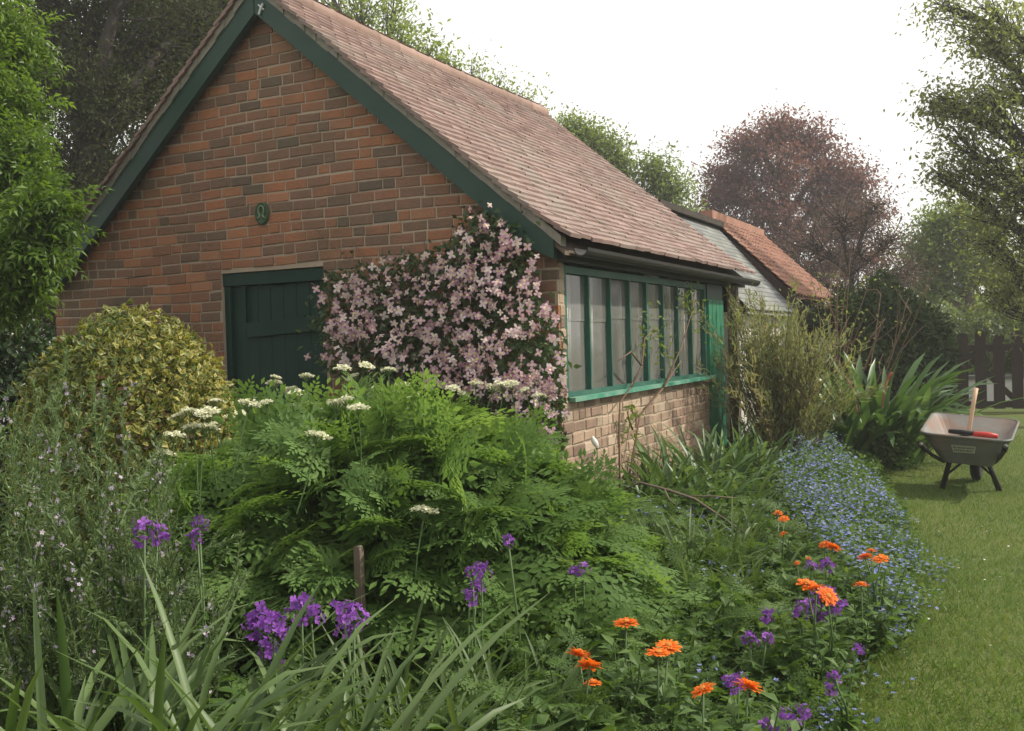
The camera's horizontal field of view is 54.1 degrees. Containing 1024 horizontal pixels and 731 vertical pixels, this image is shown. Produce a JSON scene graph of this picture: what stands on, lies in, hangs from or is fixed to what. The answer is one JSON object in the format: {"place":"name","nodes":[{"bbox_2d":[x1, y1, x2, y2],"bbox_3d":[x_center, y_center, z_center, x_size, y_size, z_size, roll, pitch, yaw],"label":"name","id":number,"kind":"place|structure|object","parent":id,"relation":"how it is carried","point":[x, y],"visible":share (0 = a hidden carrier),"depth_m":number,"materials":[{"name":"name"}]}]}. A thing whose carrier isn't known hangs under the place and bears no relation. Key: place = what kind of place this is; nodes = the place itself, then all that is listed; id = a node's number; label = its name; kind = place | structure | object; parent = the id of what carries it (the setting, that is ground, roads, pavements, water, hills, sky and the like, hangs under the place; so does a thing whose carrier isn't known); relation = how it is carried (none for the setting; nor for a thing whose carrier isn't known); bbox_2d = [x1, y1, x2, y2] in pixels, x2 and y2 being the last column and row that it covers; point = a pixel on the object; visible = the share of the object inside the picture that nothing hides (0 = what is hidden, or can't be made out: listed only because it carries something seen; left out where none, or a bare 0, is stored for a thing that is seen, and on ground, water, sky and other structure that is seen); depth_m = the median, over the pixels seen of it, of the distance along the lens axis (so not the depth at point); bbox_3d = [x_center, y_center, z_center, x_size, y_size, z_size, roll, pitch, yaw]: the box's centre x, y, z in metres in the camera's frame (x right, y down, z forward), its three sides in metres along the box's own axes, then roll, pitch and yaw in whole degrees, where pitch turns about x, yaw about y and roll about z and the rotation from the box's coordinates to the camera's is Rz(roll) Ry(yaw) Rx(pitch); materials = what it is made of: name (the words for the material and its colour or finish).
{"place":"outdoors","nodes":[
{"label":"outdoors","id":0,"kind":"place"},
{"bbox_2d":[4,449,902,730],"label":"soil","id":1,"kind":"structure","parent":0,"point":[702,641],"depth_m":3.75,"materials":[{"name":"soil"}]},
{"bbox_2d":[0,315,90,563],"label":"ivy bush","id":2,"kind":"object","parent":1,"relation":"on","point":[14,360],"visible":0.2,"depth_m":6.17,"materials":[{"name":"green plant"}]},
{"bbox_2d":[0,297,245,602],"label":"golden euonymus","id":3,"kind":"object","parent":1,"relation":"on","point":[197,377],"visible":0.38,"depth_m":5.02,"materials":[{"name":"yellow plant"}]},
{"bbox_2d":[0,346,249,730],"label":"rosemary bush","id":4,"kind":"object","parent":1,"relation":"on","point":[63,557],"visible":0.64,"depth_m":2.88,"materials":[{"name":"green plant"}]},
{"bbox_2d":[0,586,291,728],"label":"daylily clump","id":5,"kind":"object","parent":1,"relation":"on","point":[67,709],"visible":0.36,"depth_m":2.35,"materials":[{"name":"green plant"}]},
{"bbox_2d":[131,515,170,707],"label":"honesty plant","id":6,"kind":"object","parent":1,"relation":"on","point":[145,536],"visible":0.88,"depth_m":2.73,"materials":[{"name":"purple plant"}]},
{"bbox_2d":[5,565,300,730],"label":"daylily clump","id":7,"kind":"object","parent":1,"relation":"on","point":[105,718],"visible":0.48,"depth_m":2.40,"materials":[{"name":"green plant"}]},
{"bbox_2d":[16,596,365,730],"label":"daylily clump","id":8,"kind":"object","parent":1,"relation":"on","point":[84,696],"visible":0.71,"depth_m":2.35,"materials":[{"name":"green plant"}]},
{"bbox_2d":[148,660,245,730],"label":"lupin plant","id":9,"kind":"object","parent":1,"relation":"on","point":[228,686],"visible":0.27,"depth_m":2.84,"materials":[{"name":"green plant"}]},
{"bbox_2d":[184,515,214,712],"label":"honesty plant","id":10,"kind":"object","parent":1,"relation":"on","point":[202,588],"visible":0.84,"depth_m":2.94,"materials":[{"name":"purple plant"}]},
{"bbox_2d":[20,582,384,730],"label":"daylily clump","id":11,"kind":"object","parent":1,"relation":"on","point":[182,707],"visible":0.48,"depth_m":2.63,"materials":[{"name":"green plant"}]},
{"bbox_2d":[0,557,410,730],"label":"daylily clump","id":12,"kind":"object","parent":1,"relation":"on","point":[321,670],"visible":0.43,"depth_m":2.70,"materials":[{"name":"green plant"}]},
{"bbox_2d":[40,593,438,730],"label":"daylily clump","id":13,"kind":"object","parent":1,"relation":"on","point":[156,698],"visible":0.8,"depth_m":2.43,"materials":[{"name":"green plant"}]},
{"bbox_2d":[33,576,457,730],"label":"daylily clump","id":14,"kind":"object","parent":1,"relation":"on","point":[257,696],"visible":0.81,"depth_m":2.28,"materials":[{"name":"green plant"}]},
{"bbox_2d":[241,600,289,730],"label":"honesty plant","id":15,"kind":"object","parent":1,"relation":"on","point":[260,625],"visible":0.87,"depth_m":2.62,"materials":[{"name":"purple plant"}]},
{"bbox_2d":[0,557,548,730],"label":"daylily clump","id":16,"kind":"object","parent":1,"relation":"on","point":[302,709],"visible":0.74,"depth_m":2.33,"materials":[{"name":"green plant"}]},
{"bbox_2d":[284,592,325,730],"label":"honesty plant","id":17,"kind":"object","parent":1,"relation":"on","point":[313,610],"visible":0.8,"depth_m":2.67,"materials":[{"name":"purple plant"}]},
{"bbox_2d":[52,623,589,730],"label":"daylily clump","id":18,"kind":"object","parent":1,"relation":"on","point":[279,707],"visible":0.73,"depth_m":2.43,"materials":[{"name":"green plant"}]},
{"bbox_2d":[329,599,369,728],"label":"honesty plant","id":19,"kind":"object","parent":1,"relation":"on","point":[344,616],"visible":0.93,"depth_m":2.62,"materials":[{"name":"purple plant"}]},
{"bbox_2d":[353,545,367,708],"bbox_3d":[-0.514,0.951,3.428,0.026,0.672,0.024,-1,1,27],"label":"garden stake","id":20,"kind":"object","parent":1,"relation":"on","point":[359,572],"visible":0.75,"depth_m":3.41,"materials":[{"name":"brown wood"}]},
{"bbox_2d":[179,672,578,730],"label":"daylily clump","id":21,"kind":"object","parent":1,"relation":"on","point":[466,711],"visible":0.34,"depth_m":2.56,"materials":[{"name":"green plant"}]},
{"bbox_2d":[64,361,719,710],"bbox_3d":[-0.518,0.709,4.166,2.574,1.453,2.084,-1,1,27],"label":"sweet cicely","id":22,"kind":"object","parent":1,"relation":"on","point":[457,486],"visible":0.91,"depth_m":3.70,"materials":[{"name":"green plant"}]},
{"bbox_2d":[231,581,553,727],"bbox_3d":[-0.325,0.990,3.016,0.950,0.602,0.828,-2,1,-2],"label":"grassy clump","id":23,"kind":"object","parent":1,"relation":"on","point":[363,675],"visible":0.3,"depth_m":3.10,"materials":[{"name":"green plant"}]},
{"bbox_2d":[239,620,559,730],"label":"grassy clump","id":24,"kind":"object","parent":1,"relation":"on","point":[397,697],"visible":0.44,"depth_m":2.81,"materials":[{"name":"green plant"}]},
{"bbox_2d":[286,606,593,730],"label":"grassy clump","id":25,"kind":"object","parent":1,"relation":"on","point":[451,711],"visible":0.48,"depth_m":2.80,"materials":[{"name":"green plant"}]},
{"bbox_2d":[0,424,910,730],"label":"ground cover","id":26,"kind":"object","parent":1,"relation":"on","point":[868,462],"visible":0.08,"depth_m":3.75,"materials":[{"name":"green plant"}]},
{"bbox_2d":[15,477,925,730],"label":"ferny ground cover","id":27,"kind":"object","parent":1,"relation":"on","point":[693,574],"visible":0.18,"depth_m":3.55,"materials":[{"name":"green plant"}]},
{"bbox_2d":[623,481,742,531],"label":"bramble stem","id":28,"kind":"object","parent":27,"relation":"on","point":[680,494],"visible":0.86,"depth_m":5.83,"materials":[{"name":"plant"}]},
{"bbox_2d":[455,561,500,706],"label":"honesty plant","id":29,"kind":"object","parent":1,"relation":"on","point":[478,587],"visible":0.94,"depth_m":3.18,"materials":[{"name":"purple plant"}]},
{"bbox_2d":[370,617,624,730],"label":"grassy clump","id":30,"kind":"object","parent":1,"relation":"on","point":[490,669],"visible":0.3,"depth_m":3.08,"materials":[{"name":"green plant"}]},
{"bbox_2d":[500,533,526,683],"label":"honesty plant","id":31,"kind":"object","parent":1,"relation":"on","point":[506,543],"visible":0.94,"depth_m":3.27,"materials":[{"name":"green plant"}]},
{"bbox_2d":[497,627,559,686],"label":"leafy perennial","id":32,"kind":"object","parent":1,"relation":"on","point":[529,653],"visible":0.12,"depth_m":3.29,"materials":[{"name":"green plant"}]},
{"bbox_2d":[510,701,624,730],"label":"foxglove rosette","id":33,"kind":"object","parent":1,"relation":"on","point":[589,712],"visible":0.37,"depth_m":2.78,"materials":[{"name":"green plant"}]},
{"bbox_2d":[464,626,673,714],"bbox_3d":[0.148,1.069,3.119,0.667,0.410,0.704,-1,1,27],"label":"grassy clump","id":34,"kind":"object","parent":1,"relation":"on","point":[536,658],"visible":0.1,"depth_m":3.25,"materials":[{"name":"green plant"}]},
{"bbox_2d":[530,647,615,710],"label":"leafy perennial","id":35,"kind":"object","parent":1,"relation":"on","point":[555,664],"visible":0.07,"depth_m":3.14,"materials":[{"name":"green plant"}]},
{"bbox_2d":[567,561,592,628],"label":"honesty plant","id":36,"kind":"object","parent":1,"relation":"on","point":[587,600],"visible":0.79,"depth_m":3.57,"materials":[{"name":"purple plant"}]},
{"bbox_2d":[271,461,903,730],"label":"leaved cover","id":37,"kind":"object","parent":1,"relation":"on","point":[597,652],"visible":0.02,"depth_m":3.61,"materials":[{"name":"green plant"}]},
{"bbox_2d":[541,648,650,730],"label":"marigold plant","id":38,"kind":"object","parent":1,"relation":"on","point":[579,652],"visible":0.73,"depth_m":2.89,"materials":[{"name":"green plant"}]},
{"bbox_2d":[585,617,684,715],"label":"marigold plant","id":39,"kind":"object","parent":1,"relation":"on","point":[634,658],"visible":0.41,"depth_m":3.08,"materials":[{"name":"green plant"}]},
{"bbox_2d":[588,447,729,514],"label":"strap leaf clump","id":40,"kind":"object","parent":1,"relation":"on","point":[653,491],"visible":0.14,"depth_m":6.75,"materials":[{"name":"green plant"}]},
{"bbox_2d":[613,639,730,730],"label":"marigold plant","id":41,"kind":"object","parent":1,"relation":"on","point":[676,692],"visible":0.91,"depth_m":2.98,"materials":[{"name":"green plant"}]},
{"bbox_2d":[608,422,759,498],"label":"strap leaf clump","id":42,"kind":"object","parent":1,"relation":"on","point":[646,459],"visible":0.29,"depth_m":7.04,"materials":[{"name":"green plant"}]},
{"bbox_2d":[613,501,775,589],"bbox_3d":[0.912,0.930,4.904,0.864,0.559,0.935,-1,1,14],"label":"grassy clump","id":43,"kind":"object","parent":1,"relation":"on","point":[670,537],"visible":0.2,"depth_m":4.97,"materials":[{"name":"green plant"}]},
{"bbox_2d":[621,583,769,670],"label":"grassy clump","id":44,"kind":"object","parent":1,"relation":"on","point":[706,640],"visible":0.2,"depth_m":3.62,"materials":[{"name":"green plant"}]},
{"bbox_2d":[624,462,781,531],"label":"strap leaf clump","id":45,"kind":"object","parent":1,"relation":"on","point":[729,483],"visible":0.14,"depth_m":6.47,"materials":[{"name":"green plant"}]},
{"bbox_2d":[668,594,746,674],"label":"leafy perennial","id":46,"kind":"object","parent":1,"relation":"on","point":[696,613],"visible":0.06,"depth_m":3.88,"materials":[{"name":"green plant"}]},
{"bbox_2d":[642,538,796,630],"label":"grassy clump","id":47,"kind":"object","parent":1,"relation":"on","point":[747,575],"visible":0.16,"depth_m":4.38,"materials":[{"name":"green plant"}]},
{"bbox_2d":[677,682,767,730],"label":"marigold plant","id":48,"kind":"object","parent":1,"relation":"on","point":[721,724],"visible":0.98,"depth_m":2.64,"materials":[{"name":"orange plant"}]},
{"bbox_2d":[648,418,798,481],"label":"strap leaf clump","id":49,"kind":"object","parent":1,"relation":"on","point":[704,453],"visible":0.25,"depth_m":7.87,"materials":[{"name":"green plant"}]},
{"bbox_2d":[669,456,802,511],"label":"strap leaf clump","id":50,"kind":"object","parent":1,"relation":"on","point":[764,482],"visible":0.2,"depth_m":6.96,"materials":[{"name":"plant"}]},
{"bbox_2d":[721,672,750,730],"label":"honesty plant","id":51,"kind":"object","parent":1,"relation":"on","point":[728,683],"visible":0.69,"depth_m":2.99,"materials":[{"name":"purple plant"}]},
{"bbox_2d":[648,493,831,581],"bbox_3d":[1.142,0.914,5.103,0.969,0.567,0.887,-2,1,-6],"label":"grassy clump","id":52,"kind":"object","parent":1,"relation":"on","point":[735,537],"visible":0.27,"depth_m":5.14,"materials":[{"name":"green plant"}]},
{"bbox_2d":[678,677,805,730],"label":"marigold plant","id":53,"kind":"object","parent":1,"relation":"on","point":[733,706],"visible":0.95,"depth_m":2.73,"materials":[{"name":"green plant"}]},
{"bbox_2d":[668,409,820,481],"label":"strap leaf clump","id":54,"kind":"object","parent":1,"relation":"on","point":[731,459],"visible":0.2,"depth_m":7.99,"materials":[{"name":"green plant"}]},
{"bbox_2d":[689,545,827,596],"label":"grassy clump","id":55,"kind":"object","parent":1,"relation":"on","point":[758,566],"visible":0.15,"depth_m":4.51,"materials":[{"name":"green plant"}]},
{"bbox_2d":[740,607,786,701],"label":"honesty plant","id":56,"kind":"object","parent":1,"relation":"on","point":[765,635],"visible":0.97,"depth_m":3.48,"materials":[{"name":"purple plant"}]},
{"bbox_2d":[726,417,835,475],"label":"strap leaf clump","id":57,"kind":"object","parent":1,"relation":"on","point":[790,448],"visible":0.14,"depth_m":8.55,"materials":[{"name":"plant"}]},
{"bbox_2d":[612,430,952,730],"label":"forget me nots","id":58,"kind":"object","parent":1,"relation":"on","point":[855,549],"visible":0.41,"depth_m":5.59,"materials":[{"name":"blue plant"}]},
{"bbox_2d":[758,703,811,730],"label":"honesty plant","id":59,"kind":"object","parent":1,"relation":"on","point":[805,714],"visible":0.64,"depth_m":2.87,"materials":[{"name":"purple plant"}]},
{"bbox_2d":[753,510,817,564],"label":"marigold plant","id":60,"kind":"object","parent":1,"relation":"on","point":[783,541],"visible":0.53,"depth_m":5.06,"materials":[{"name":"green plant"}]},
{"bbox_2d":[615,419,958,730],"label":"forget me not leaves","id":61,"kind":"object","parent":1,"relation":"on","point":[910,617],"visible":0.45,"depth_m":5.44,"materials":[{"name":"green plant"}]},
{"bbox_2d":[694,278,888,456],"bbox_3d":[2.388,0.123,9.206,1.949,1.892,2.351,-2,1,9],"label":"tamarisk shrub","id":62,"kind":"object","parent":1,"relation":"on","point":[780,392],"visible":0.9,"depth_m":9.03,"materials":[{"name":"green plant"}]},
{"bbox_2d":[762,556,841,616],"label":"marigold plant","id":63,"kind":"object","parent":1,"relation":"on","point":[785,578],"visible":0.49,"depth_m":4.41,"materials":[{"name":"green plant"}]},
{"bbox_2d":[763,578,864,698],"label":"marigold plant","id":64,"kind":"object","parent":1,"relation":"on","point":[810,638],"visible":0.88,"depth_m":3.55,"materials":[{"name":"green plant"}]},
{"bbox_2d":[804,557,835,607],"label":"honesty plant","id":65,"kind":"object","parent":1,"relation":"on","point":[823,565],"visible":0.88,"depth_m":4.17,"materials":[{"name":"purple plant"}]},
{"bbox_2d":[793,585,848,665],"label":"honesty plant","id":66,"kind":"object","parent":1,"relation":"on","point":[842,604],"visible":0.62,"depth_m":3.77,"materials":[{"name":"purple plant"}]},
{"bbox_2d":[802,541,857,626],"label":"marigold plant","id":67,"kind":"object","parent":1,"relation":"on","point":[833,546],"visible":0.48,"depth_m":4.34,"materials":[{"name":"green plant"}]},
{"bbox_2d":[723,234,946,389],"bbox_3d":[3.828,-0.320,12.409,1.753,2.548,3.158,-3,2,-38],"label":"bare shrub","id":68,"kind":"object","parent":1,"relation":"on","point":[853,323],"visible":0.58,"depth_m":12.11,"materials":[{"name":"brown plant"}]},
{"bbox_2d":[821,642,864,730],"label":"honesty plant","id":69,"kind":"object","parent":1,"relation":"on","point":[847,722],"visible":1,"depth_m":3.19,"materials":[{"name":"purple plant"}]},
{"bbox_2d":[763,390,931,461],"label":"crinum clump","id":70,"kind":"object","parent":1,"relation":"on","point":[862,442],"visible":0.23,"depth_m":9.67,"materials":[{"name":"green plant"}]},
{"bbox_2d":[829,548,913,623],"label":"marigold plant","id":71,"kind":"object","parent":1,"relation":"on","point":[872,577],"visible":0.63,"depth_m":4.26,"materials":[{"name":"green plant"}]},
{"bbox_2d":[836,581,909,665],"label":"marigold plant","id":72,"kind":"object","parent":1,"relation":"on","point":[876,630],"visible":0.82,"depth_m":3.94,"materials":[{"name":"green plant"}]},
{"bbox_2d":[849,413,916,469],"bbox_3d":[3.652,0.751,9.923,0.686,0.582,0.707,-1,1,27],"label":"geranium mound","id":73,"kind":"object","parent":1,"relation":"on","point":[907,455],"visible":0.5,"depth_m":9.70,"materials":[{"name":"green plant"}]},
{"bbox_2d":[813,351,1023,465],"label":"crinum clump","id":74,"kind":"object","parent":1,"relation":"on","point":[925,395],"visible":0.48,"depth_m":9.82,"materials":[{"name":"green plant"}]},
{"bbox_2d":[2,0,1023,329],"label":"sky","id":75,"kind":"structure","parent":0,"point":[687,70],"materials":[{"name":"white"}]},
{"bbox_2d":[812,368,1023,730],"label":"lawn","id":76,"kind":"structure","parent":0,"point":[1011,413],"depth_m":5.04,"materials":[{"name":"green plant"}]},
{"bbox_2d":[0,0,114,338],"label":"ash tree","id":77,"kind":"object","parent":76,"relation":"on","point":[37,222],"visible":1,"depth_m":5.82,"materials":[{"name":"green plant"}]},
{"bbox_2d":[3,0,229,358],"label":"holm oak","id":78,"kind":"object","parent":76,"relation":"on","point":[132,96],"visible":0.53,"depth_m":12.82,"materials":[{"name":"green plant"}]},
{"bbox_2d":[9,0,223,178],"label":"screen tree","id":79,"kind":"object","parent":76,"relation":"on","point":[115,85],"visible":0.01,"depth_m":18.56,"materials":[{"name":"green plant"}]},
{"bbox_2d":[317,0,489,70],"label":"lime tree","id":80,"kind":"object","parent":76,"relation":"on","point":[390,22],"visible":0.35,"depth_m":23.76,"materials":[{"name":"green plant"}]},
{"bbox_2d":[48,0,760,519],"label":"brick shed","id":81,"kind":"structure","parent":76,"relation":"on","point":[304,120],"depth_m":7.39,"materials":[{"name":"brick"}]},
{"bbox_2d":[233,281,323,519],"bbox_3d":[-1.697,0.300,7.399,0.835,1.800,0.089,-1,1,27],"label":"gable door","id":82,"kind":"structure","parent":81,"relation":"in","point":[266,317],"depth_m":7.38,"materials":[{"name":"green paint"}]},
{"bbox_2d":[295,199,581,451],"bbox_3d":[-0.546,0.076,6.435,2.147,2.291,0.592,-1,1,27],"label":"pink clematis","id":83,"kind":"object","parent":81,"relation":"attached to","point":[471,363],"visible":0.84,"depth_m":6.28,"materials":[{"name":"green plant"}]},
{"bbox_2d":[566,275,571,390],"bbox_3d":[0.359,-0.228,6.797,0.055,0.840,0.108,-1,1,27],"label":"window curtain","id":84,"kind":"object","parent":81,"relation":"hanging from","point":[569,323],"depth_m":6.83,"materials":[{"name":"fabric"}]},
{"bbox_2d":[563,265,707,396],"bbox_3d":[1.043,-0.275,7.894,0.077,0.850,3.315,-1,1,27],"label":"window","id":85,"kind":"structure","parent":81,"relation":"in","point":[606,277],"depth_m":7.54,"materials":[{"name":"paint"}]},
{"bbox_2d":[616,275,710,495],"bbox_3d":[1.261,0.166,8.017,0.292,1.865,2.340,-1,1,27],"label":"climbing rose","id":86,"kind":"object","parent":81,"relation":"attached to","point":[632,406],"visible":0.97,"depth_m":7.57,"materials":[{"name":"green plant"}]},
{"bbox_2d":[706,299,726,454],"bbox_3d":[1.949,0.208,9.623,0.063,1.680,0.548,-1,1,27],"label":"side door","id":87,"kind":"structure","parent":81,"relation":"in","point":[714,308],"depth_m":9.56,"materials":[{"name":"green paint"}]},
{"bbox_2d":[453,38,577,134],"bbox_3d":[-0.092,-3.376,23.096,3.277,8.446,2.036,-2,1,-2],"label":"young birch","id":88,"kind":"object","parent":76,"relation":"on","point":[499,82],"visible":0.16,"depth_m":22.85,"materials":[{"name":"green plant"}]},
{"bbox_2d":[549,102,708,211],"bbox_3d":[3.100,-3.300,27.201,4.664,7.888,2.889,-1,1,27],"label":"field maple","id":89,"kind":"object","parent":76,"relation":"on","point":[655,177],"visible":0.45,"depth_m":26.78,"materials":[{"name":"green plant"}]},
{"bbox_2d":[658,199,796,435],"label":"lean shed","id":90,"kind":"structure","parent":76,"relation":"on","point":[707,227],"depth_m":12.13,"materials":[{"name":"grey"}]},
{"bbox_2d":[663,210,833,376],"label":"tiled outbuilding","id":91,"kind":"structure","parent":76,"relation":"on","point":[777,268],"depth_m":13.74,"materials":[{"name":"orange tile"}]},
{"bbox_2d":[681,89,905,303],"bbox_3d":[9.884,-4.696,35.872,8.217,9.929,5.344,-2,1,-21],"label":"copper beech","id":92,"kind":"object","parent":76,"relation":"on","point":[786,143],"visible":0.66,"depth_m":35.31,"materials":[{"name":"red plant"}]},
{"bbox_2d":[770,178,937,305],"bbox_3d":[6.720,-1.561,20.158,4.025,4.509,2.244,-2,1,0],"label":"plum tree","id":93,"kind":"object","parent":76,"relation":"on","point":[887,239],"visible":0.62,"depth_m":19.97,"materials":[{"name":"brown plant"}]},
{"bbox_2d":[800,266,964,410],"bbox_3d":[5.185,-0.231,14.130,2.199,2.352,2.566,-1,1,27],"label":"yew hedge","id":94,"kind":"object","parent":76,"relation":"on","point":[932,338],"visible":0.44,"depth_m":13.43,"materials":[{"name":"green plant"}]},
{"bbox_2d":[825,269,1016,356],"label":"thicket","id":95,"kind":"object","parent":76,"relation":"on","point":[954,309],"depth_m":40.87,"materials":[{"name":"green plant"}]},
{"bbox_2d":[881,179,1023,333],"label":"sycamore tree","id":96,"kind":"object","parent":76,"relation":"on","point":[943,281],"visible":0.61,"depth_m":24.76,"materials":[{"name":"green plant"}]},
{"bbox_2d":[883,0,1023,351],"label":"oak tree","id":97,"kind":"object","parent":76,"relation":"on","point":[992,104],"visible":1,"depth_m":13.57,"materials":[{"name":"green plant"}]},
{"bbox_2d":[918,413,1019,490],"bbox_3d":[3.874,0.740,8.462,0.711,0.617,1.275,-1,2,30],"label":"wheelbarrow","id":98,"kind":"object","parent":76,"relation":"on","point":[977,454],"visible":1,"depth_m":8.24,"materials":[{"name":"paint"}]},
{"bbox_2d":[940,296,1023,374],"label":"clipped hedge","id":99,"kind":"object","parent":76,"relation":"on","point":[994,328],"visible":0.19,"depth_m":19.12,"materials":[{"name":"green plant"}]},
{"bbox_2d":[955,374,1023,400],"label":"pale wall","id":100,"kind":"structure","parent":76,"relation":"on","point":[990,388],"depth_m":17.49,"materials":[{"name":"paint"}]},
{"bbox_2d":[956,331,1023,408],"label":"picket gate","id":101,"kind":"structure","parent":76,"relation":"on","point":[980,348],"depth_m":16.05,"materials":[{"name":"brown wood"}]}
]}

